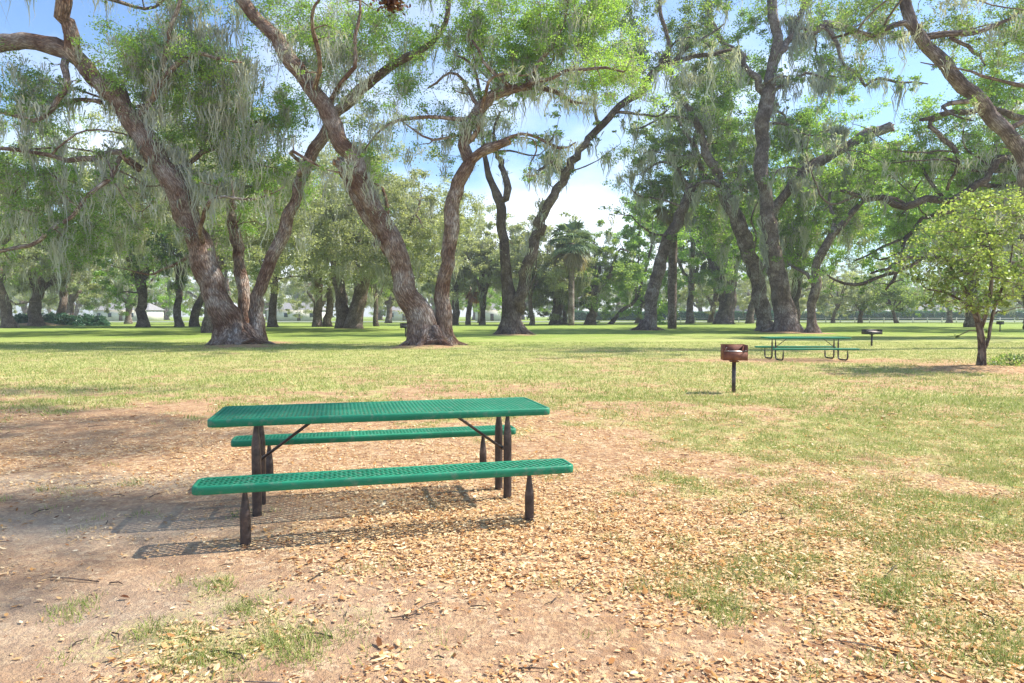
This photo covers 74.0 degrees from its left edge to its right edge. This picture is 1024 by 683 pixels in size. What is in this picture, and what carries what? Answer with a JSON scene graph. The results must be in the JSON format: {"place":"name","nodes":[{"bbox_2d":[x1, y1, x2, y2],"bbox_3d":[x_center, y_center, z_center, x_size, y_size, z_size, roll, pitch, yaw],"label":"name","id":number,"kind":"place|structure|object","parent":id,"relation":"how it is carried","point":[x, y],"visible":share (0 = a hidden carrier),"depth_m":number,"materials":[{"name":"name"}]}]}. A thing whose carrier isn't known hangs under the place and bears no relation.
{"place":"outdoors","nodes":[
{"label":"outdoors","id":0,"kind":"place"},
{"bbox_2d":[0,317,1023,682],"bbox_3d":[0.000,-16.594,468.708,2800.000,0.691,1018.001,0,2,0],"label":"ground","id":1,"kind":"structure","parent":0,"point":[554,629],"depth_m":5.07,"materials":[{"name":"soil"}]},
{"bbox_2d":[8,254,26,313],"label":"distant oak","id":2,"kind":"object","parent":1,"relation":"on","point":[12,304],"visible":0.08,"depth_m":150.28,"materials":[{"name":"green plant"}]},
{"bbox_2d":[13,312,27,322],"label":"shrub","id":3,"kind":"object","parent":1,"relation":"on","point":[18,317],"visible":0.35,"depth_m":101.50,"materials":[{"name":"green plant"}]},
{"bbox_2d":[13,290,75,313],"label":"distant oak","id":4,"kind":"object","parent":1,"relation":"on","point":[49,311],"visible":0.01,"depth_m":270.50,"materials":[{"name":"green plant"}]},
{"bbox_2d":[0,188,90,327],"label":"live oak","id":5,"kind":"object","parent":1,"relation":"on","point":[7,319],"visible":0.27,"depth_m":85.89,"materials":[{"name":"green plant"}]},
{"bbox_2d":[41,311,53,321],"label":"shrub","id":6,"kind":"object","parent":1,"relation":"on","point":[46,317],"visible":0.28,"depth_m":103.02,"materials":[{"name":"green plant"}]},
{"bbox_2d":[11,287,84,316],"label":"distant oak","id":7,"kind":"object","parent":1,"relation":"on","point":[24,309],"visible":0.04,"depth_m":238.28,"materials":[{"name":"green plant"}]},
{"bbox_2d":[0,175,110,326],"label":"live oak","id":8,"kind":"object","parent":1,"relation":"on","point":[38,286],"visible":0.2,"depth_m":91.31,"materials":[{"name":"green plant"}]},
{"bbox_2d":[47,312,75,325],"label":"shrub","id":9,"kind":"object","parent":1,"relation":"on","point":[61,318],"visible":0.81,"depth_m":101.36,"materials":[{"name":"green plant"}]},
{"bbox_2d":[2,213,127,318],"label":"live oak","id":10,"kind":"object","parent":1,"relation":"on","point":[63,301],"visible":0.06,"depth_m":102.13,"materials":[{"name":"green plant"}]},
{"bbox_2d":[26,283,103,315],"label":"distant oak","id":11,"kind":"object","parent":1,"relation":"on","point":[77,306],"visible":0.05,"depth_m":237.85,"materials":[{"name":"green plant"}]},
{"bbox_2d":[4,267,133,315],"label":"distant oak","id":12,"kind":"object","parent":1,"relation":"on","point":[72,296],"visible":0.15,"depth_m":126.00,"materials":[{"name":"green plant"}]},
{"bbox_2d":[63,314,86,325],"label":"shrub","id":13,"kind":"object","parent":1,"relation":"on","point":[75,321],"visible":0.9,"depth_m":102.09,"materials":[{"name":"green plant"}]},
{"bbox_2d":[0,79,157,309],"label":"live oak","id":14,"kind":"object","parent":1,"relation":"on","point":[10,266],"visible":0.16,"depth_m":56.12,"materials":[{"name":"green plant"}]},
{"bbox_2d":[79,313,94,325],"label":"shrub","id":15,"kind":"object","parent":1,"relation":"on","point":[89,317],"visible":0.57,"depth_m":102.82,"materials":[{"name":"green plant"}]},
{"bbox_2d":[89,314,110,325],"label":"shrub","id":16,"kind":"object","parent":1,"relation":"on","point":[99,320],"visible":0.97,"depth_m":101.53,"materials":[{"name":"green plant"}]},
{"bbox_2d":[79,276,153,314],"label":"distant oak","id":17,"kind":"object","parent":1,"relation":"on","point":[119,299],"visible":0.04,"depth_m":244.59,"materials":[{"name":"green plant"}]},
{"bbox_2d":[93,303,163,320],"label":"house","id":18,"kind":"structure","parent":1,"relation":"on","point":[154,313],"depth_m":200.41,"materials":[{"name":"paint"}]},
{"bbox_2d":[54,160,210,326],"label":"live oak","id":19,"kind":"object","parent":1,"relation":"on","point":[142,304],"visible":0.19,"depth_m":89.98,"materials":[{"name":"green plant"}]},
{"bbox_2d":[78,262,192,323],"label":"distant oak","id":20,"kind":"object","parent":1,"relation":"on","point":[131,305],"visible":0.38,"depth_m":130.62,"materials":[{"name":"green plant"}]},
{"bbox_2d":[124,267,198,319],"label":"distant oak","id":21,"kind":"object","parent":1,"relation":"on","point":[166,316],"visible":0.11,"depth_m":249.93,"materials":[{"name":"green plant"}]},
{"bbox_2d":[134,278,188,316],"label":"distant oak","id":22,"kind":"object","parent":1,"relation":"on","point":[171,312],"visible":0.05,"depth_m":262.25,"materials":[{"name":"green plant"}]},
{"bbox_2d":[104,140,233,326],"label":"live oak","id":23,"kind":"object","parent":1,"relation":"on","point":[177,317],"visible":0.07,"depth_m":92.72,"materials":[{"name":"green plant"}]},
{"bbox_2d":[159,278,235,315],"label":"distant oak","id":24,"kind":"object","parent":1,"relation":"on","point":[190,291],"visible":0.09,"depth_m":231.86,"materials":[{"name":"green plant"}]},
{"bbox_2d":[38,65,375,332],"bbox_3d":[-26.988,-12.561,62.543,28.028,24.140,29.349,-2,3,-43],"label":"live oak","id":25,"kind":"object","parent":1,"relation":"on","point":[207,325],"visible":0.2,"depth_m":57.83,"materials":[{"name":"green plant"}]},
{"bbox_2d":[145,187,269,326],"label":"live oak","id":26,"kind":"object","parent":1,"relation":"on","point":[194,315],"visible":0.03,"depth_m":94.91,"materials":[{"name":"green plant"}]},
{"bbox_2d":[144,256,298,316],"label":"distant oak","id":27,"kind":"object","parent":1,"relation":"on","point":[233,297],"visible":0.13,"depth_m":124.35,"materials":[{"name":"green plant"}]},
{"bbox_2d":[0,0,476,345],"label":"live oak","id":28,"kind":"object","parent":1,"relation":"on","point":[210,105],"visible":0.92,"depth_m":34.75,"materials":[{"name":"green plant"}]},
{"bbox_2d":[249,279,290,319],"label":"distant oak","id":29,"kind":"object","parent":1,"relation":"on","point":[266,302],"visible":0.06,"depth_m":266.71,"materials":[{"name":"green plant"}]},
{"bbox_2d":[200,148,350,326],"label":"live oak","id":30,"kind":"object","parent":1,"relation":"on","point":[272,316],"visible":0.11,"depth_m":91.63,"materials":[{"name":"green plant"}]},
{"bbox_2d":[265,303,325,320],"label":"house","id":31,"kind":"structure","parent":1,"relation":"on","point":[283,316],"depth_m":196.39,"materials":[{"name":"paint"}]},
{"bbox_2d":[268,275,334,316],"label":"distant oak","id":32,"kind":"object","parent":1,"relation":"on","point":[296,294],"visible":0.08,"depth_m":244.47,"materials":[{"name":"green plant"}]},
{"bbox_2d":[250,160,354,326],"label":"live oak","id":33,"kind":"object","parent":1,"relation":"on","point":[317,315],"visible":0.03,"depth_m":95.11,"materials":[{"name":"green plant"}]},
{"bbox_2d":[277,271,350,308],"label":"distant oak","id":34,"kind":"object","parent":1,"relation":"on","point":[285,290],"visible":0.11,"depth_m":237.25,"materials":[{"name":"green plant"}]},
{"bbox_2d":[277,249,381,318],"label":"distant oak","id":35,"kind":"object","parent":1,"relation":"on","point":[298,288],"visible":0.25,"depth_m":144.90,"materials":[{"name":"green plant"}]},
{"bbox_2d":[268,104,468,328],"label":"live oak","id":36,"kind":"object","parent":1,"relation":"on","point":[351,316],"visible":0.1,"depth_m":79.85,"materials":[{"name":"green plant"}]},
{"bbox_2d":[347,274,392,325],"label":"live oak","id":37,"kind":"object","parent":1,"relation":"on","point":[374,296],"visible":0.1,"depth_m":98.57,"materials":[{"name":"green plant"}]},
{"bbox_2d":[364,283,396,319],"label":"distant oak","id":38,"kind":"object","parent":1,"relation":"on","point":[380,317],"visible":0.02,"depth_m":258.25,"materials":[{"name":"green plant"}]},
{"bbox_2d":[192,397,572,545],"bbox_3d":[-1.050,0.990,5.679,2.636,0.890,1.964,-1,2,-14],"label":"picnic table","id":39,"kind":"object","parent":1,"relation":"on","point":[503,469],"visible":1,"depth_m":5.26,"materials":[{"name":"green metal"}]},
{"bbox_2d":[276,110,496,317],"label":"live oak","id":40,"kind":"object","parent":1,"relation":"on","point":[377,262],"visible":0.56,"depth_m":68.17,"materials":[{"name":"green plant"}]},
{"bbox_2d":[369,0,410,15],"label":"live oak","id":41,"kind":"object","parent":1,"relation":"on","point":[391,5],"visible":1,"depth_m":7.84,"materials":[{"name":"brown plant"}]},
{"bbox_2d":[346,281,434,322],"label":"distant oak","id":42,"kind":"object","parent":1,"relation":"on","point":[389,302],"visible":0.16,"depth_m":139.98,"materials":[{"name":"green plant"}]},
{"bbox_2d":[386,306,405,320],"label":"house","id":43,"kind":"structure","parent":1,"relation":"on","point":[396,316],"depth_m":205.34,"materials":[{"name":"paint"}]},
{"bbox_2d":[369,285,434,318],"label":"distant oak","id":44,"kind":"object","parent":1,"relation":"on","point":[384,311],"visible":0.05,"depth_m":238.06,"materials":[{"name":"green plant"}]},
{"bbox_2d":[400,323,406,336],"bbox_3d":[-7.826,-0.756,50.063,0.774,1.208,0.602,-1,2,-17],"label":"charcoal grill","id":45,"kind":"object","parent":1,"relation":"on","point":[403,325],"visible":0.62,"depth_m":49.99,"materials":[{"name":"metal"}]},
{"bbox_2d":[172,0,684,345],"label":"live oak","id":46,"kind":"object","parent":1,"relation":"on","point":[546,37],"visible":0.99,"depth_m":34.60,"materials":[{"name":"green plant"}]},
{"bbox_2d":[415,274,463,313],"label":"distant oak","id":47,"kind":"object","parent":1,"relation":"on","point":[431,301],"visible":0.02,"depth_m":250.23,"materials":[{"name":"green plant"}]},
{"bbox_2d":[407,211,498,324],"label":"live oak","id":48,"kind":"object","parent":1,"relation":"on","point":[428,286],"visible":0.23,"depth_m":114.15,"materials":[{"name":"green plant"}]},
{"bbox_2d":[434,275,501,322],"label":"distant oak","id":49,"kind":"object","parent":1,"relation":"on","point":[493,300],"visible":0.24,"depth_m":140.76,"materials":[{"name":"green plant"}]},
{"bbox_2d":[463,279,478,324],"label":"cabbage palm","id":50,"kind":"object","parent":1,"relation":"on","point":[471,299],"visible":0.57,"depth_m":118.16,"materials":[{"name":"green plant"}]},
{"bbox_2d":[450,273,501,319],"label":"distant oak","id":51,"kind":"object","parent":1,"relation":"on","point":[473,317],"visible":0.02,"depth_m":239.27,"materials":[{"name":"green plant"}]},
{"bbox_2d":[475,303,501,320],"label":"house","id":52,"kind":"structure","parent":1,"relation":"on","point":[492,315],"depth_m":200.35,"materials":[{"name":"paint"}]},
{"bbox_2d":[450,206,532,324],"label":"live oak","id":53,"kind":"object","parent":1,"relation":"on","point":[474,249],"visible":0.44,"depth_m":112.64,"materials":[{"name":"green plant"}]},
{"bbox_2d":[0,321,1022,321],"bbox_3d":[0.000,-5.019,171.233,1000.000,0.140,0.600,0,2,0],"label":"road kerb","id":54,"kind":"structure","parent":1,"relation":"on","point":[601,321],"depth_m":170.93,"materials":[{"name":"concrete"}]},
{"bbox_2d":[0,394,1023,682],"bbox_3d":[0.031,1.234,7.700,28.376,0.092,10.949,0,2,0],"label":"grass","id":55,"kind":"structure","parent":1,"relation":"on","point":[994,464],"depth_m":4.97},
{"bbox_2d":[0,406,1023,682],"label":"fallen leaves","id":56,"kind":"object","parent":1,"relation":"on","point":[954,644],"depth_m":4.34,"materials":[{"name":"plant"}]},
{"bbox_2d":[490,294,552,319],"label":"distant oak","id":57,"kind":"object","parent":1,"relation":"on","point":[523,318],"visible":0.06,"depth_m":262.41,"materials":[{"name":"green plant"}]},
{"bbox_2d":[470,210,586,324],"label":"live oak","id":58,"kind":"object","parent":1,"relation":"on","point":[552,275],"visible":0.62,"depth_m":108.74,"materials":[{"name":"green plant"}]},
{"bbox_2d":[525,292,580,315],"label":"distant oak","id":59,"kind":"object","parent":1,"relation":"on","point":[550,311],"visible":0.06,"depth_m":262.93,"materials":[{"name":"green plant"}]},
{"bbox_2d":[512,236,613,324],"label":"live oak","id":60,"kind":"object","parent":1,"relation":"on","point":[556,314],"visible":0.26,"depth_m":113.67,"materials":[{"name":"green plant"}]},
{"bbox_2d":[545,217,597,325],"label":"cabbage palm","id":61,"kind":"object","parent":1,"relation":"on","point":[572,259],"visible":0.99,"depth_m":105.42,"materials":[{"name":"green plant"}]},
{"bbox_2d":[532,254,622,323],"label":"distant oak","id":62,"kind":"object","parent":1,"relation":"on","point":[564,315],"visible":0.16,"depth_m":118.57,"materials":[{"name":"green plant"}]},
{"bbox_2d":[547,291,615,319],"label":"distant oak","id":63,"kind":"object","parent":1,"relation":"on","point":[580,308],"visible":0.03,"depth_m":255.27,"materials":[{"name":"green plant"}]},
{"bbox_2d":[541,206,646,324],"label":"live oak","id":64,"kind":"object","parent":1,"relation":"on","point":[622,269],"visible":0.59,"depth_m":114.17,"materials":[{"name":"green plant"}]},
{"bbox_2d":[472,0,763,334],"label":"live oak","id":65,"kind":"object","parent":1,"relation":"on","point":[513,307],"visible":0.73,"depth_m":54.78,"materials":[{"name":"green plant"}]},
{"bbox_2d":[600,286,638,310],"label":"distant oak","id":66,"kind":"object","parent":1,"relation":"on","point":[615,304],"visible":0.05,"depth_m":267.39,"materials":[{"name":"green plant"}]},
{"bbox_2d":[596,262,682,322],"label":"distant oak","id":67,"kind":"object","parent":1,"relation":"on","point":[639,316],"visible":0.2,"depth_m":140.84,"materials":[{"name":"green plant"}]},
{"bbox_2d":[604,190,692,324],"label":"bright green tree","id":68,"kind":"object","parent":1,"relation":"on","point":[635,244],"visible":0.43,"depth_m":120.78,"materials":[{"name":"green plant"}]},
{"bbox_2d":[650,179,699,328],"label":"cabbage palm","id":69,"kind":"object","parent":1,"relation":"on","point":[672,288],"visible":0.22,"depth_m":80.21,"materials":[{"name":"plant"}]},
{"bbox_2d":[598,85,755,330],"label":"live oak","id":70,"kind":"object","parent":1,"relation":"on","point":[672,157],"visible":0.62,"depth_m":71.55,"materials":[{"name":"green plant"}]},
{"bbox_2d":[651,266,712,308],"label":"distant oak","id":71,"kind":"object","parent":1,"relation":"on","point":[687,271],"visible":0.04,"depth_m":260.63,"materials":[{"name":"green plant"}]},
{"bbox_2d":[638,170,753,323],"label":"live oak","id":72,"kind":"object","parent":1,"relation":"on","point":[690,319],"visible":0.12,"depth_m":133.22,"materials":[{"name":"green plant"}]},
{"bbox_2d":[677,271,718,311],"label":"distant oak","id":73,"kind":"object","parent":1,"relation":"on","point":[707,304],"visible":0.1,"depth_m":235.02,"materials":[{"name":"green plant"}]},
{"bbox_2d":[664,259,765,322],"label":"distant oak","id":74,"kind":"object","parent":1,"relation":"on","point":[714,303],"visible":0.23,"depth_m":147.62,"materials":[{"name":"green plant"}]},
{"bbox_2d":[669,157,794,323],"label":"live oak","id":75,"kind":"object","parent":1,"relation":"on","point":[727,298],"visible":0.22,"depth_m":125.93,"materials":[{"name":"green plant"}]},
{"bbox_2d":[720,344,747,392],"bbox_3d":[4.447,0.647,13.604,0.484,1.173,0.461,0,2,7],"label":"charcoal grill","id":76,"kind":"object","parent":1,"relation":"on","point":[733,353],"visible":0.97,"depth_m":13.61,"materials":[{"name":"metal"}]},
{"bbox_2d":[736,265,772,309],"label":"distant oak","id":77,"kind":"object","parent":1,"relation":"on","point":[747,292],"visible":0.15,"depth_m":230.36,"materials":[{"name":"green plant"}]},
{"bbox_2d":[722,153,829,323],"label":"live oak","id":78,"kind":"object","parent":1,"relation":"on","point":[750,315],"depth_m":133.73,"materials":[{"name":"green plant"}]},
{"bbox_2d":[642,0,927,331],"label":"live oak","id":79,"kind":"object","parent":1,"relation":"on","point":[820,81],"visible":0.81,"depth_m":64.60,"materials":[{"name":"green plant"}]},
{"bbox_2d":[737,268,834,316],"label":"distant oak","id":80,"kind":"object","parent":1,"relation":"on","point":[802,305],"visible":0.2,"depth_m":143.97,"materials":[{"name":"green plant"}]},
{"bbox_2d":[574,310,1023,320],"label":"clipped hedge","id":81,"kind":"object","parent":1,"relation":"on","point":[580,316],"visible":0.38,"depth_m":211.82,"materials":[{"name":"green plant"}]},
{"bbox_2d":[768,262,840,310],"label":"distant oak","id":82,"kind":"object","parent":1,"relation":"on","point":[803,289],"visible":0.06,"depth_m":236.50,"materials":[{"name":"green plant"}]},
{"bbox_2d":[754,337,859,360],"bbox_3d":[10.350,0.236,24.026,2.900,0.797,1.964,0,2,0],"label":"picnic table","id":83,"kind":"object","parent":1,"relation":"on","point":[824,348],"visible":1,"depth_m":23.61,"materials":[{"name":"green plastic"}]},
{"bbox_2d":[661,51,956,322],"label":"live oak","id":84,"kind":"object","parent":1,"relation":"on","point":[746,213],"visible":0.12,"depth_m":76.86,"materials":[{"name":"green plant"}]},
{"bbox_2d":[770,128,915,332],"bbox_3d":[30.866,-9.911,61.463,13.612,19.321,8.945,-2,3,-38],"label":"live oak","id":85,"kind":"object","parent":1,"relation":"on","point":[840,228],"visible":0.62,"depth_m":61.08,"materials":[{"name":"green plant"}]},
{"bbox_2d":[816,271,871,322],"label":"live oak","id":86,"kind":"object","parent":1,"relation":"on","point":[841,300],"visible":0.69,"depth_m":139.66,"materials":[{"name":"green plant"}]},
{"bbox_2d":[666,317,1023,322],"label":"rail fence","id":87,"kind":"object","parent":1,"relation":"on","point":[869,318],"visible":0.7,"depth_m":149.80,"materials":[{"name":"white paint"}]},
{"bbox_2d":[809,248,887,310],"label":"distant oak","id":88,"kind":"object","parent":1,"relation":"on","point":[878,266],"visible":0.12,"depth_m":230.45,"materials":[{"name":"green plant"}]},
{"bbox_2d":[820,271,899,322],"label":"distant oak","id":89,"kind":"object","parent":1,"relation":"on","point":[860,315],"visible":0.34,"depth_m":148.29,"materials":[{"name":"green plant"}]},
{"bbox_2d":[861,329,882,345],"bbox_3d":[18.456,-0.098,34.836,0.904,1.048,0.501,0,2,-6],"label":"charcoal grill","id":90,"kind":"object","parent":1,"relation":"on","point":[871,331],"visible":0.96,"depth_m":34.83,"materials":[{"name":"metal"}]},
{"bbox_2d":[833,256,923,311],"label":"distant oak","id":91,"kind":"object","parent":1,"relation":"on","point":[853,268],"visible":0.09,"depth_m":238.31,"materials":[{"name":"green plant"}]},
{"bbox_2d":[751,0,1023,202],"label":"live oak","id":92,"kind":"object","parent":1,"relation":"on","point":[992,118],"visible":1,"depth_m":32.52,"materials":[{"name":"green plant"}]},
{"bbox_2d":[848,261,927,322],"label":"yellow green tree","id":93,"kind":"object","parent":1,"relation":"on","point":[903,298],"visible":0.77,"depth_m":139.17,"materials":[{"name":"green plant"}]},
{"bbox_2d":[867,269,930,310],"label":"distant oak","id":94,"kind":"object","parent":1,"relation":"on","point":[908,284],"visible":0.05,"depth_m":244.52,"materials":[{"name":"green plant"}]},
{"bbox_2d":[793,0,1023,314],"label":"live oak","id":95,"kind":"object","parent":1,"relation":"on","point":[974,173],"visible":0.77,"depth_m":47.98,"materials":[{"name":"green plant"}]},
{"bbox_2d":[831,77,1023,328],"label":"live oak","id":96,"kind":"object","parent":1,"relation":"on","point":[929,210],"visible":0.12,"depth_m":74.65,"materials":[{"name":"green plant"}]},
{"bbox_2d":[905,305,958,310],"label":"house","id":97,"kind":"structure","parent":1,"relation":"on","point":[920,307],"depth_m":241.69,"materials":[{"name":"paint"}]},
{"bbox_2d":[900,270,999,322],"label":"distant oak","id":98,"kind":"object","parent":1,"relation":"on","point":[948,315],"visible":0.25,"depth_m":144.74,"materials":[{"name":"green plant"}]},
{"bbox_2d":[885,184,1023,365],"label":"tree","id":99,"kind":"object","parent":1,"relation":"on","point":[1005,277],"visible":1,"depth_m":19.58,"materials":[{"name":"green plant"}]},
{"bbox_2d":[887,171,1023,326],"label":"live oak","id":100,"kind":"object","parent":1,"relation":"on","point":[969,321],"visible":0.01,"depth_m":91.50,"materials":[{"name":"green plant"}]},
{"bbox_2d":[987,359,1005,365],"bbox_3d":[14.628,0.676,20.646,0.656,0.284,0.602,-1,3,-32],"label":"shrub","id":101,"kind":"object","parent":1,"relation":"on","point":[993,362],"visible":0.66,"depth_m":20.60,"materials":[{"name":"green plant"}]},
{"bbox_2d":[979,277,1020,310],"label":"distant oak","id":102,"kind":"object","parent":1,"relation":"on","point":[990,309],"visible":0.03,"depth_m":252.34,"materials":[{"name":"green plant"}]},
{"bbox_2d":[981,286,1023,322],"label":"distant oak","id":103,"kind":"object","parent":1,"relation":"on","point":[1013,305],"visible":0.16,"depth_m":136.10,"materials":[{"name":"green plant"}]},
{"bbox_2d":[988,353,1023,365],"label":"shrub","id":104,"kind":"object","parent":1,"relation":"on","point":[1015,361],"visible":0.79,"depth_m":21.17,"materials":[{"name":"green plant"}]},
{"bbox_2d":[0,341,1023,423],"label":"grass","id":105,"kind":"structure","parent":0,"point":[366,383],"depth_m":17.83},
{"bbox_2d":[0,350,1023,431],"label":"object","id":106,"kind":"object","parent":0,"point":[620,393],"visible":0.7,"depth_m":13.70,"materials":[{"name":"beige plant"}]},
{"bbox_2d":[0,0,1023,316],"label":"sky","id":107,"kind":"structure","parent":0,"point":[586,193],"materials":[{"name":"blue"}]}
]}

